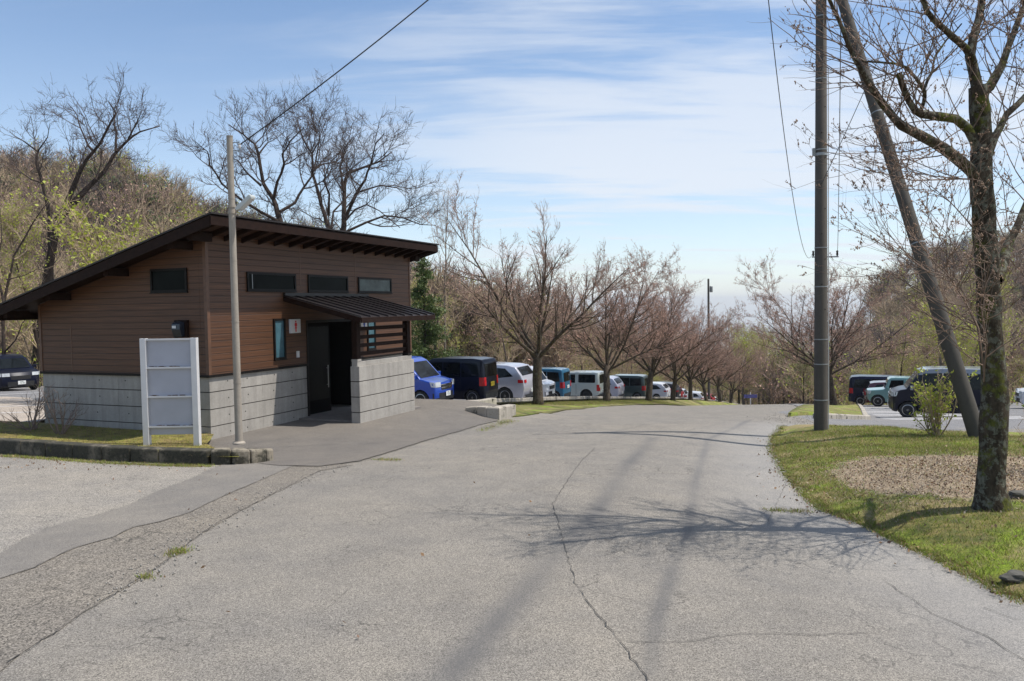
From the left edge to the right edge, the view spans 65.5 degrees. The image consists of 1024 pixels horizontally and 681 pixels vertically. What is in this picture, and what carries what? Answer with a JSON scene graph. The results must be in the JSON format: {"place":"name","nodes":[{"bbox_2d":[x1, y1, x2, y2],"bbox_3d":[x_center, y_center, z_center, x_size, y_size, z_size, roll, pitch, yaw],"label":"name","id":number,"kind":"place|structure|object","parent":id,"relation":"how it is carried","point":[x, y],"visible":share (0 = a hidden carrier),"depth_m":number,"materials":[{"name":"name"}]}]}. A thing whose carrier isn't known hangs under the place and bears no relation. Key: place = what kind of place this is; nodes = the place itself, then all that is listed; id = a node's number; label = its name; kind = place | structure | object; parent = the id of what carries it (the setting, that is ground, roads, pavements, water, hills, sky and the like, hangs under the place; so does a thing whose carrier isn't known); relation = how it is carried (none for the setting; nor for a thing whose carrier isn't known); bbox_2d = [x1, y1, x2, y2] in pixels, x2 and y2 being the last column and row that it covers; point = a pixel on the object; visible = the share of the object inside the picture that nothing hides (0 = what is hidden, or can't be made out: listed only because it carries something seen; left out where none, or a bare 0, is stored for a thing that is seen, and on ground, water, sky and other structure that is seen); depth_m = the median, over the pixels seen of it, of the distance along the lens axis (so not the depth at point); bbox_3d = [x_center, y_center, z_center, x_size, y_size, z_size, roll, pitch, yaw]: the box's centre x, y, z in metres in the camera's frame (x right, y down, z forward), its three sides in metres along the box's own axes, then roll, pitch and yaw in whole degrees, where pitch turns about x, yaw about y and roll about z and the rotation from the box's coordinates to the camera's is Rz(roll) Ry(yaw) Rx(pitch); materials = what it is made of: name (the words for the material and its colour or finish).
{"place":"outdoors","nodes":[
{"label":"outdoors","id":0,"kind":"place"},
{"bbox_2d":[0,397,44,422],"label":"gravel yard","id":1,"kind":"structure","parent":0,"point":[14,404],"depth_m":26.50,"materials":[{"name":"grey gravel"}]},
{"bbox_2d":[6,206,153,359],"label":"hillside","id":2,"kind":"structure","parent":0,"point":[33,288],"depth_m":112.93,"materials":[{"name":"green plant"}]},
{"bbox_2d":[0,136,595,370],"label":"woods","id":3,"kind":"object","parent":2,"relation":"on","point":[169,201],"visible":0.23,"depth_m":118.06,"materials":[{"name":"brown plant"}]},
{"bbox_2d":[0,419,238,456],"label":"grass","id":4,"kind":"structure","parent":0,"point":[92,432],"depth_m":13.85,"materials":[{"name":"plant"}]},
{"bbox_2d":[0,375,56,430],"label":"bare shrub","id":5,"kind":"object","parent":4,"relation":"on","point":[34,426],"visible":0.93,"depth_m":14.74,"materials":[{"name":"plant"}]},
{"bbox_2d":[36,383,85,434],"bbox_3d":[-8.121,1.159,14.320,0.797,1.159,1.375,-3,3,-36],"label":"bare shrub","id":6,"kind":"object","parent":4,"relation":"on","point":[64,427],"visible":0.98,"depth_m":14.19,"materials":[{"name":"plant"}]},
{"bbox_2d":[139,338,201,445],"bbox_3d":[-5.415,0.884,12.636,0.888,1.864,0.102,-1,2,0],"label":"blank signboard","id":7,"kind":"object","parent":4,"relation":"on","point":[170,385],"visible":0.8,"depth_m":12.62,"materials":[{"name":"white paint"}]},
{"bbox_2d":[207,399,498,465],"bbox_3d":[-2.579,1.890,17.991,4.756,1.108,14.466,0,3,13],"label":"apron","id":8,"kind":"object","parent":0,"point":[309,443],"visible":0.58,"depth_m":14.35,"materials":[{"name":"grey concrete"}]},
{"bbox_2d":[226,135,254,444],"bbox_3d":[-4.295,-0.789,12.659,0.512,4.915,0.199,0,3,25],"label":"lamp pole","id":9,"kind":"object","parent":8,"relation":"on","point":[245,203],"visible":1,"depth_m":12.68,"materials":[{"name":"grey metal"}]},
{"bbox_2d":[241,0,427,143],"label":"overhead cable","id":10,"kind":"object","parent":9,"relation":"attached to","point":[335,73],"visible":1,"depth_m":12.62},
{"bbox_2d":[0,386,739,421],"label":"car park","id":11,"kind":"structure","parent":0,"point":[14,392],"depth_m":34.94,"materials":[{"name":"asphalt"}]},
{"bbox_2d":[0,354,39,389],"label":"parked car","id":12,"kind":"object","parent":11,"relation":"on","point":[18,371],"visible":0.98,"depth_m":37.12,"materials":[{"name":"blue paint"}]},
{"bbox_2d":[412,356,453,399],"bbox_3d":[-4.064,1.472,29.169,3.870,1.750,2.035,0,3,22],"label":"parked car","id":13,"kind":"object","parent":11,"relation":"on","point":[430,382],"visible":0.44,"depth_m":28.26,"materials":[{"name":"blue paint"}]},
{"bbox_2d":[428,356,497,399],"bbox_3d":[-2.348,1.559,31.626,3.470,1.790,1.871,0,3,22],"label":"parked car","id":14,"kind":"object","parent":11,"relation":"on","point":[475,377],"visible":0.55,"depth_m":30.70,"materials":[{"name":"black paint"}]},
{"bbox_2d":[447,362,532,403],"bbox_3d":[-1.281,1.885,36.473,4.780,1.740,2.252,0,3,22],"label":"parked car","id":15,"kind":"object","parent":11,"relation":"on","point":[514,379],"visible":0.3,"depth_m":35.09,"materials":[{"name":"silver paint"}]},
{"bbox_2d":[530,366,554,396],"bbox_3d":[0.433,2.126,39.758,3.470,1.660,1.871,0,3,22],"label":"parked car","id":16,"kind":"object","parent":11,"relation":"on","point":[548,386],"visible":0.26,"depth_m":38.96,"materials":[{"name":"white paint"}]},
{"bbox_2d":[542,367,570,401],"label":"parked car","id":17,"kind":"object","parent":11,"relation":"on","point":[560,377],"visible":0.34,"depth_m":43.81,"materials":[{"name":"teal paint"}]},
{"bbox_2d":[567,370,603,400],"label":"parked car","id":18,"kind":"object","parent":11,"relation":"on","point":[587,382],"visible":0.38,"depth_m":47.26,"materials":[{"name":"white paint"}]},
{"bbox_2d":[470,396,741,404],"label":"kerb","id":19,"kind":"structure","parent":11,"relation":"on","point":[510,400],"depth_m":38.85,"materials":[{"name":"grey concrete"}]},
{"bbox_2d":[610,375,624,396],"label":"parked car","id":20,"kind":"object","parent":11,"relation":"on","point":[617,385],"visible":0.27,"depth_m":54.47,"materials":[{"name":"white paint"}]},
{"bbox_2d":[611,374,647,396],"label":"parked car","id":21,"kind":"object","parent":11,"relation":"on","point":[635,385],"visible":0.41,"depth_m":57.99,"materials":[{"name":"teal paint"}]},
{"bbox_2d":[652,382,670,399],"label":"parked car","id":22,"kind":"object","parent":11,"relation":"on","point":[661,389],"visible":0.36,"depth_m":67.13,"materials":[{"name":"white paint"}]},
{"bbox_2d":[0,412,1023,680],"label":"road","id":23,"kind":"structure","parent":0,"point":[668,554],"depth_m":5.25,"materials":[{"name":"grey asphalt"}]},
{"bbox_2d":[0,438,213,464],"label":"kerb","id":24,"kind":"structure","parent":23,"relation":"on","point":[89,451],"depth_m":11.36,"materials":[{"name":"concrete"}]},
{"bbox_2d":[0,454,218,552],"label":"pale asphalt","id":25,"kind":"structure","parent":23,"relation":"on","point":[46,495],"depth_m":8.99,"materials":[{"name":"grey asphalt"}]},
{"bbox_2d":[0,463,293,577],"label":"asphalt patch","id":26,"kind":"object","parent":23,"relation":"on","point":[44,545],"visible":0.94,"depth_m":7.40,"materials":[{"name":"grey asphalt"}]},
{"bbox_2d":[0,464,349,670],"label":"coarse asphalt","id":27,"kind":"structure","parent":23,"relation":"on","point":[45,599],"depth_m":5.59,"materials":[{"name":"grey asphalt"}]},
{"bbox_2d":[5,428,469,661],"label":"weeds","id":28,"kind":"object","parent":23,"relation":"on","point":[169,557],"visible":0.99,"depth_m":6.54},
{"bbox_2d":[211,448,272,464],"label":"kerb","id":29,"kind":"structure","parent":23,"relation":"on","point":[251,455],"depth_m":11.04,"materials":[{"name":"concrete"}]},
{"bbox_2d":[0,417,814,580],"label":"weeds","id":30,"kind":"object","parent":23,"relation":"on","point":[183,550],"visible":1,"depth_m":10.88,"materials":[{"name":"green plant"}]},
{"bbox_2d":[87,413,823,604],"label":"loose gravel","id":31,"kind":"structure","parent":23,"relation":"on","point":[159,570],"depth_m":6.66,"materials":[{"name":"gravel"}]},
{"bbox_2d":[465,404,515,419],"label":"kerb","id":32,"kind":"structure","parent":23,"relation":"on","point":[500,412],"depth_m":17.69,"materials":[{"name":"grey concrete"}]},
{"bbox_2d":[0,425,1023,637],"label":"dead leaves","id":33,"kind":"object","parent":23,"relation":"on","point":[878,524],"visible":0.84,"depth_m":7.95,"materials":[{"name":"brown plant"}]},
{"bbox_2d":[433,443,1022,679],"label":"road crack","id":34,"kind":"object","parent":23,"relation":"on","point":[725,634],"visible":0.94,"depth_m":4.65,"materials":[{"name":"asphalt"}]},
{"bbox_2d":[765,423,1023,604],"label":"grass verge","id":35,"kind":"object","parent":23,"relation":"on","point":[1004,567],"depth_m":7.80,"materials":[{"name":"green plant"}]},
{"bbox_2d":[812,0,828,430],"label":"utility pole","id":36,"kind":"object","parent":35,"relation":"on","point":[821,359],"visible":0.81,"depth_m":14.28,"materials":[{"name":"concrete"}]},
{"bbox_2d":[768,0,812,257],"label":"pole wire","id":37,"kind":"object","parent":36,"relation":"attached to","point":[782,118],"visible":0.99,"depth_m":18.19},
{"bbox_2d":[751,0,1023,511],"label":"roadside tree","id":38,"kind":"object","parent":35,"relation":"on","point":[991,262],"visible":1,"depth_m":6.72,"materials":[{"name":"brown plant"}]},
{"bbox_2d":[756,449,1023,521],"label":"wood chips","id":39,"kind":"object","parent":35,"relation":"on","point":[948,472],"visible":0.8,"depth_m":8.80,"materials":[{"name":"brown wood"}]},
{"bbox_2d":[837,0,978,437],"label":"leaning strut pole","id":40,"kind":"object","parent":35,"relation":"on","point":[968,407],"visible":0.53,"depth_m":12.20,"materials":[{"name":"concrete"}]},
{"bbox_2d":[906,364,976,435],"bbox_3d":[6.539,0.926,12.117,0.921,1.156,1.044,1,3,42],"label":"leafing shrub","id":41,"kind":"object","parent":35,"relation":"on","point":[936,412],"visible":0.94,"depth_m":12.09,"materials":[{"name":"green plant"}]},
{"bbox_2d":[999,569,1023,583],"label":"rock","id":42,"kind":"object","parent":35,"relation":"on","point":[1013,576],"visible":0.98,"depth_m":5.32,"materials":[{"name":"stone"}]},
{"bbox_2d":[0,0,1023,328],"label":"sky","id":43,"kind":"structure","parent":0,"point":[656,125],"materials":[{"name":"blue"}]},
{"bbox_2d":[513,400,738,416],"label":"grass strip","id":44,"kind":"object","parent":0,"point":[525,410],"depth_m":30.54,"materials":[{"name":"green plant"}]},
{"bbox_2d":[420,170,655,404],"bbox_3d":[0.884,-1.974,31.338,8.898,9.319,9.459,-1,2,0],"label":"cherry tree","id":45,"kind":"object","parent":44,"relation":"on","point":[537,355],"visible":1,"depth_m":30.10,"materials":[{"name":"brown plant"}]},
{"bbox_2d":[503,399,678,405],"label":"grass","id":46,"kind":"structure","parent":44,"relation":"on","point":[594,402],"depth_m":37.85,"materials":[{"name":"plant"}]},
{"bbox_2d":[528,241,703,400],"bbox_3d":[4.685,-1.017,40.945,9.725,8.502,8.001,-2,3,-19],"label":"cherry tree","id":47,"kind":"object","parent":44,"relation":"on","point":[613,328],"visible":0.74,"depth_m":40.00,"materials":[{"name":"brown plant"}]},
{"bbox_2d":[572,258,745,400],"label":"cherry tree","id":48,"kind":"object","parent":44,"relation":"on","point":[652,369],"visible":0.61,"depth_m":47.24,"materials":[{"name":"brown plant"}]},
{"bbox_2d":[625,288,740,400],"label":"cherry tree","id":49,"kind":"object","parent":44,"relation":"on","point":[675,380],"visible":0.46,"depth_m":55.22,"materials":[{"name":"brown plant"}]},
{"bbox_2d":[635,300,745,399],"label":"cherry tree","id":50,"kind":"object","parent":44,"relation":"on","point":[690,379],"visible":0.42,"depth_m":64.24,"materials":[{"name":"brown plant"}]},
{"bbox_2d":[669,320,744,400],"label":"cherry tree","id":51,"kind":"object","parent":44,"relation":"on","point":[703,382],"visible":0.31,"depth_m":74.15,"materials":[{"name":"brown plant"}]},
{"bbox_2d":[690,338,767,401],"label":"cherry tree","id":52,"kind":"object","parent":44,"relation":"on","point":[719,379],"visible":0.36,"depth_m":83.06,"materials":[{"name":"brown plant"}]},
{"bbox_2d":[703,345,767,402],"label":"cherry tree","id":53,"kind":"object","parent":44,"relation":"on","point":[733,384],"visible":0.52,"depth_m":92.51,"materials":[{"name":"brown plant"}]},
{"bbox_2d":[539,404,797,416],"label":"road","id":54,"kind":"structure","parent":0,"point":[639,409],"depth_m":24.74,"materials":[{"name":"grey asphalt"}]},
{"bbox_2d":[497,325,864,404],"bbox_3d":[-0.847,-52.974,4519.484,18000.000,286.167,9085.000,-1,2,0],"label":"ground","id":55,"kind":"structure","parent":0,"point":[722,349],"depth_m":4907.06,"materials":[{"name":"plant"}]},
{"bbox_2d":[0,280,32,362],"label":"woodland tree","id":56,"kind":"object","parent":55,"relation":"on","point":[26,342],"visible":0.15,"depth_m":52.44,"materials":[{"name":"brown plant"}]},
{"bbox_2d":[0,182,49,385],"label":"woodland tree","id":57,"kind":"object","parent":55,"relation":"on","point":[9,233],"visible":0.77,"depth_m":42.88,"materials":[{"name":"green plant"}]},
{"bbox_2d":[0,164,65,353],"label":"bare tree","id":58,"kind":"object","parent":55,"relation":"on","point":[3,329],"visible":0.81,"depth_m":39.36,"materials":[{"name":"brown plant"}]},
{"bbox_2d":[0,92,97,282],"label":"bare tree","id":59,"kind":"object","parent":55,"relation":"on","point":[43,189],"visible":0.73,"depth_m":46.75,"materials":[{"name":"brown plant"}]},
{"bbox_2d":[15,63,167,367],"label":"bare tree","id":60,"kind":"object","parent":55,"relation":"on","point":[47,276],"visible":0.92,"depth_m":45.58,"materials":[{"name":"brown plant"}]},
{"bbox_2d":[29,171,154,271],"bbox_3d":[-14.968,-1.674,30.476,5.623,8.878,6.265,-3,3,-36],"label":"woodland tree","id":61,"kind":"object","parent":55,"relation":"on","point":[86,243],"visible":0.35,"depth_m":29.17,"materials":[{"name":"green plant"}]},
{"bbox_2d":[98,204,201,249],"bbox_3d":[-14.019,-1.181,30.741,4.920,8.025,5.482,1,3,41],"label":"woodland tree","id":62,"kind":"object","parent":55,"relation":"on","point":[129,240],"visible":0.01,"depth_m":28.64,"materials":[{"name":"brown plant"}]},
{"bbox_2d":[0,212,438,439],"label":"restroom building","id":63,"kind":"structure","parent":55,"relation":"on","point":[327,316],"depth_m":15.22,"materials":[{"name":"wood"}]},
{"bbox_2d":[149,268,187,293],"bbox_3d":[-6.116,-1.062,14.163,0.870,0.438,0.041,0,3,22],"label":"window","id":64,"kind":"structure","parent":63,"relation":"in","point":[169,280],"depth_m":14.17,"materials":[{"name":"black glass"}]},
{"bbox_2d":[246,272,296,291],"bbox_3d":[-4.648,-1.127,15.461,0.041,0.368,1.450,0,3,22],"label":"window","id":65,"kind":"structure","parent":63,"relation":"in","point":[256,281],"depth_m":15.41,"materials":[{"name":"black glass"}]},
{"bbox_2d":[273,318,287,360],"bbox_3d":[-4.565,-0.021,15.664,0.041,0.818,0.370,0,3,22],"label":"window","id":66,"kind":"structure","parent":63,"relation":"in","point":[279,325],"depth_m":15.66,"materials":[{"name":"blue glass"}]},
{"bbox_2d":[308,322,330,414],"bbox_3d":[-4.136,0.604,16.998,0.102,1.965,0.898,0,3,22],"label":"door","id":67,"kind":"structure","parent":63,"relation":"in","point":[318,333],"depth_m":17.04,"materials":[{"name":"black metal"}]},
{"bbox_2d":[307,275,348,292],"bbox_3d":[-3.944,-1.212,17.161,0.041,0.368,1.460,0,3,22],"label":"window","id":68,"kind":"structure","parent":63,"relation":"in","point":[316,283],"depth_m":17.13,"materials":[{"name":"black glass"}]},
{"bbox_2d":[367,322,376,350],"bbox_3d":[-3.299,-0.145,18.730,0.041,0.758,0.370,0,3,22],"label":"window","id":69,"kind":"structure","parent":63,"relation":"in","point":[369,340],"depth_m":18.74,"materials":[{"name":"blue glass"}]},
{"bbox_2d":[358,277,392,293],"bbox_3d":[-3.234,-1.299,18.884,0.041,0.368,1.470,0,3,22],"label":"window","id":70,"kind":"structure","parent":63,"relation":"in","point":[365,285],"depth_m":18.86,"materials":[{"name":"grey glass"}]},
{"bbox_2d":[152,77,358,225],"bbox_3d":[-9.777,-4.031,32.122,7.039,13.845,7.300,-1,2,0],"label":"bare tree","id":71,"kind":"object","parent":55,"relation":"on","point":[277,211],"visible":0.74,"depth_m":32.15,"materials":[{"name":"brown plant"}]},
{"bbox_2d":[279,66,383,229],"bbox_3d":[-8.066,-4.108,34.224,4.815,14.229,6.746,-1,2,0],"label":"bare tree","id":72,"kind":"object","parent":55,"relation":"on","point":[319,197],"visible":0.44,"depth_m":33.91,"materials":[{"name":"brown plant"}]},
{"bbox_2d":[0,263,710,388],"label":"woods","id":73,"kind":"object","parent":55,"relation":"on","point":[466,335],"visible":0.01,"depth_m":73.03,"materials":[{"name":"brown plant"}]},
{"bbox_2d":[301,96,453,233],"bbox_3d":[-4.503,-3.409,31.009,6.353,12.362,6.686,-3,3,-42],"label":"bare tree","id":74,"kind":"object","parent":55,"relation":"on","point":[345,216],"visible":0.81,"depth_m":30.70,"materials":[{"name":"brown plant"}]},
{"bbox_2d":[410,257,463,360],"bbox_3d":[-3.753,-0.436,36.084,3.291,6.888,3.818,-2,3,-15],"label":"conifer","id":75,"kind":"object","parent":55,"relation":"on","point":[429,332],"visible":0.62,"depth_m":35.81,"materials":[{"name":"green plant"}]},
{"bbox_2d":[411,273,474,355],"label":"bare tree","id":76,"kind":"object","parent":55,"relation":"on","point":[458,304],"visible":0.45,"depth_m":42.34,"materials":[{"name":"brown plant"}]},
{"bbox_2d":[422,289,467,355],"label":"woodland tree","id":77,"kind":"object","parent":55,"relation":"on","point":[451,325],"visible":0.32,"depth_m":61.22,"materials":[{"name":"brown plant"}]},
{"bbox_2d":[425,170,470,354],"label":"bare tree","id":78,"kind":"object","parent":55,"relation":"on","point":[445,279],"visible":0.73,"depth_m":57.70,"materials":[{"name":"brown plant"}]},
{"bbox_2d":[447,324,475,355],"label":"woodland tree","id":79,"kind":"object","parent":55,"relation":"on","point":[465,346],"visible":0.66,"depth_m":72.74,"materials":[{"name":"green plant"}]},
{"bbox_2d":[474,290,520,361],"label":"woodland tree","id":80,"kind":"object","parent":55,"relation":"on","point":[498,349],"visible":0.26,"depth_m":69.53,"materials":[{"name":"brown plant"}]},
{"bbox_2d":[470,272,536,363],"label":"woodland tree","id":81,"kind":"object","parent":55,"relation":"on","point":[501,357],"visible":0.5,"depth_m":61.12,"materials":[{"name":"brown plant"}]},
{"bbox_2d":[17,346,1023,405],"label":"undergrowth","id":82,"kind":"object","parent":55,"relation":"on","point":[1012,399],"visible":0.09,"depth_m":75.41,"materials":[{"name":"brown plant"}]},
{"bbox_2d":[568,294,604,369],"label":"woodland tree","id":83,"kind":"object","parent":55,"relation":"on","point":[582,362],"visible":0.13,"depth_m":85.39,"materials":[{"name":"brown plant"}]},
{"bbox_2d":[707,279,712,398],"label":"utility pole","id":84,"kind":"object","parent":55,"relation":"on","point":[708,298],"visible":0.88,"depth_m":89.86,"materials":[{"name":"concrete"}]},
{"bbox_2d":[723,322,759,403],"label":"woodland tree","id":85,"kind":"object","parent":55,"relation":"on","point":[750,338],"visible":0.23,"depth_m":126.89,"materials":[{"name":"brown plant"}]},
{"bbox_2d":[730,331,766,404],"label":"woodland tree","id":86,"kind":"object","parent":55,"relation":"on","point":[747,359],"visible":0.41,"depth_m":120.42,"materials":[{"name":"brown plant"}]},
{"bbox_2d":[752,330,787,403],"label":"woodland tree","id":87,"kind":"object","parent":55,"relation":"on","point":[768,358],"visible":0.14,"depth_m":122.59,"materials":[{"name":"brown plant"}]},
{"bbox_2d":[758,346,802,403],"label":"woodland tree","id":88,"kind":"object","parent":55,"relation":"on","point":[783,361],"visible":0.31,"depth_m":115.63,"materials":[{"name":"brown plant"}]},
{"bbox_2d":[585,332,1022,404],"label":"woods","id":89,"kind":"object","parent":55,"relation":"on","point":[713,392],"visible":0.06,"depth_m":140.32,"materials":[{"name":"brown plant"}]},
{"bbox_2d":[780,352,833,403],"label":"woodland tree","id":90,"kind":"object","parent":55,"relation":"on","point":[803,370],"visible":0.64,"depth_m":70.15,"materials":[{"name":"brown plant"}]},
{"bbox_2d":[730,248,928,404],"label":"cherry tree","id":91,"kind":"object","parent":55,"relation":"on","point":[837,340],"visible":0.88,"depth_m":49.72,"materials":[{"name":"brown plant"}]},
{"bbox_2d":[877,314,931,375],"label":"woodland tree","id":92,"kind":"object","parent":55,"relation":"on","point":[909,360],"visible":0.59,"depth_m":66.43,"materials":[{"name":"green plant"}]},
{"bbox_2d":[915,327,945,367],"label":"woodland tree","id":93,"kind":"object","parent":55,"relation":"on","point":[927,350],"visible":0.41,"depth_m":63.98,"materials":[{"name":"grey plant"}]},
{"bbox_2d":[908,291,978,365],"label":"woodland tree","id":94,"kind":"object","parent":55,"relation":"on","point":[941,361],"visible":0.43,"depth_m":40.02,"materials":[{"name":"green plant"}]},
{"bbox_2d":[959,262,1023,365],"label":"woodland tree","id":95,"kind":"object","parent":55,"relation":"on","point":[1009,322],"visible":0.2,"depth_m":51.12,"materials":[{"name":"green plant"}]},
{"bbox_2d":[779,403,1023,429],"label":"car park","id":96,"kind":"structure","parent":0,"point":[1016,412],"depth_m":20.70,"materials":[{"name":"grey asphalt"}]},
{"bbox_2d":[788,404,861,416],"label":"grass island","id":97,"kind":"structure","parent":96,"relation":"on","point":[804,409],"depth_m":27.81,"materials":[{"name":"green plant"}]},
{"bbox_2d":[813,404,870,419],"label":"kerb","id":98,"kind":"structure","parent":96,"relation":"on","point":[865,415],"depth_m":20.90,"materials":[{"name":"concrete"}]},
{"bbox_2d":[848,374,898,404],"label":"parked car","id":99,"kind":"object","parent":96,"relation":"on","point":[858,383],"visible":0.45,"depth_m":53.01,"materials":[{"name":"blue paint"}]},
{"bbox_2d":[863,380,885,402],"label":"parked car","id":100,"kind":"object","parent":96,"relation":"on","point":[875,383],"visible":0.13,"depth_m":49.55,"materials":[{"name":"white paint"}]},
{"bbox_2d":[865,376,909,406],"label":"parked car","id":101,"kind":"object","parent":96,"relation":"on","point":[877,396],"visible":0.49,"depth_m":45.14,"materials":[{"name":"teal paint"}]},
{"bbox_2d":[887,366,980,417],"bbox_3d":[14.913,1.784,27.550,3.470,1.720,1.871,0,3,22],"label":"parked car","id":102,"kind":"object","parent":96,"relation":"on","point":[901,401],"visible":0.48,"depth_m":27.18,"materials":[{"name":"blue paint"}]},
{"bbox_2d":[838,259,1023,404],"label":"hillside","id":103,"kind":"structure","parent":0,"point":[1020,292],"depth_m":187.85,"materials":[{"name":"brown plant"}]},
{"bbox_2d":[737,222,1023,404],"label":"woods","id":104,"kind":"object","parent":103,"relation":"on","point":[881,311],"visible":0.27,"depth_m":153.90,"materials":[{"name":"brown plant"}]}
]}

